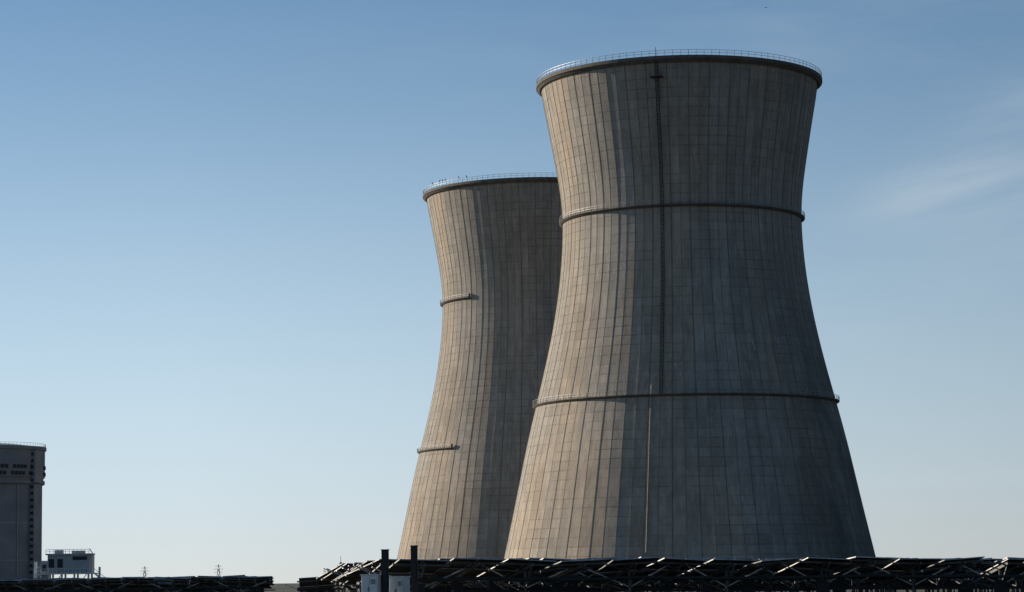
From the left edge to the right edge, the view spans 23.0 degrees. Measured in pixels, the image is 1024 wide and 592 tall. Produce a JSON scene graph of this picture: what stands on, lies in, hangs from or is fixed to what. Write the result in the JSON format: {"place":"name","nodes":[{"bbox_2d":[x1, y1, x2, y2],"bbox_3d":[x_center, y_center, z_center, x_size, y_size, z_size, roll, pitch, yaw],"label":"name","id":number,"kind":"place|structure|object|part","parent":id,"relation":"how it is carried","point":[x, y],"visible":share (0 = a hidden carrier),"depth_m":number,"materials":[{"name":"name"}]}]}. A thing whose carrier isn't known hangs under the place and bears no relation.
{"place":"outdoors","nodes":[
{"label":"outdoors","id":0,"kind":"place"},
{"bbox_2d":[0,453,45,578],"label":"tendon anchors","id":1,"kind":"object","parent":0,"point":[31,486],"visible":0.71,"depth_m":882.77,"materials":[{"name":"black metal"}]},
{"bbox_2d":[0,0,1023,583],"label":"sky","id":2,"kind":"structure","parent":0,"point":[221,312],"materials":[{"name":"blue"}]},
{"bbox_2d":[264,583,1020,591],"bbox_3d":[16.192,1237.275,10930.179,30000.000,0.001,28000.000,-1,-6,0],"label":"ground","id":3,"kind":"structure","parent":0,"point":[280,587],"depth_m":533.41,"materials":[{"name":"brown plant"}]},
{"bbox_2d":[0,443,46,578],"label":"containment building","id":4,"kind":"structure","parent":3,"relation":"on","point":[11,455],"depth_m":879.38,"materials":[{"name":"concrete"}]},
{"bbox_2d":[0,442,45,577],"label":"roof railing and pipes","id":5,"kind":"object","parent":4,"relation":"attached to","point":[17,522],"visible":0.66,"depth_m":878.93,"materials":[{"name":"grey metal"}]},
{"bbox_2d":[29,450,42,578],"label":"buttresses","id":6,"kind":"structure","parent":3,"relation":"on","point":[37,469],"depth_m":885.83,"materials":[{"name":"concrete"}]},
{"bbox_2d":[34,549,102,577],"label":"steel frame","id":7,"kind":"object","parent":3,"relation":"on","point":[64,573],"visible":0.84,"depth_m":641.57,"materials":[{"name":"white paint"}]},
{"bbox_2d":[40,550,94,578],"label":"cladded house","id":8,"kind":"structure","parent":7,"relation":"on","point":[69,562],"depth_m":641.60,"materials":[{"name":"grey metal"}]},
{"bbox_2d":[42,556,86,570],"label":"windows","id":9,"kind":"structure","parent":8,"relation":"attached to","point":[59,563],"depth_m":641.61,"materials":[{"name":"black glass"}]},
{"bbox_2d":[0,575,274,591],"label":"solar panel array","id":10,"kind":"object","parent":3,"relation":"on","point":[237,583],"visible":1,"depth_m":176.47,"materials":[{"name":"black glass"}]},
{"bbox_2d":[213,564,220,575],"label":"transmission pylon","id":11,"kind":"object","parent":3,"relation":"on","point":[217,569],"visible":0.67,"depth_m":2584.78,"materials":[{"name":"metal"}]},
{"bbox_2d":[285,577,432,591],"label":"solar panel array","id":12,"kind":"object","parent":3,"relation":"on","point":[310,584],"visible":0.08,"depth_m":149.99,"materials":[{"name":"glass"}]},
{"bbox_2d":[360,574,381,591],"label":"inverter cabinet","id":13,"kind":"object","parent":3,"relation":"on","point":[371,582],"visible":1,"depth_m":87.15,"materials":[{"name":"grey metal"}]},
{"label":"doors","id":14,"kind":"part","parent":13,"relation":"part of","materials":[{"name":"white paint"}]},
{"bbox_2d":[381,549,388,591],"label":"equipment post","id":15,"kind":"object","parent":3,"relation":"on","point":[385,568],"visible":1,"depth_m":87.36,"materials":[{"name":"black metal"}]},
{"bbox_2d":[389,576,410,591],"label":"inverter cabinet","id":16,"kind":"object","parent":3,"relation":"on","point":[399,583],"visible":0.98,"depth_m":88.15,"materials":[{"name":"grey metal"}]},
{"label":"doors","id":17,"kind":"part","parent":16,"relation":"part of","materials":[{"name":"white paint"}]},
{"bbox_2d":[410,545,417,591],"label":"equipment post","id":18,"kind":"object","parent":3,"relation":"on","point":[414,568],"visible":1,"depth_m":89.33,"materials":[{"name":"black metal"}]},
{"bbox_2d":[397,173,561,559],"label":"cooling tower","id":19,"kind":"structure","parent":3,"relation":"on","point":[498,243],"depth_m":823.86,"materials":[{"name":"concrete"}]},
{"bbox_2d":[316,556,1023,591],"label":"solar panel array","id":20,"kind":"object","parent":3,"relation":"on","point":[730,574],"visible":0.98,"depth_m":104.22,"materials":[{"name":"black glass"}]},
{"bbox_2d":[504,47,875,559],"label":"cooling tower","id":21,"kind":"structure","parent":3,"relation":"on","point":[685,407],"depth_m":634.22,"materials":[{"name":"concrete"}]}
]}

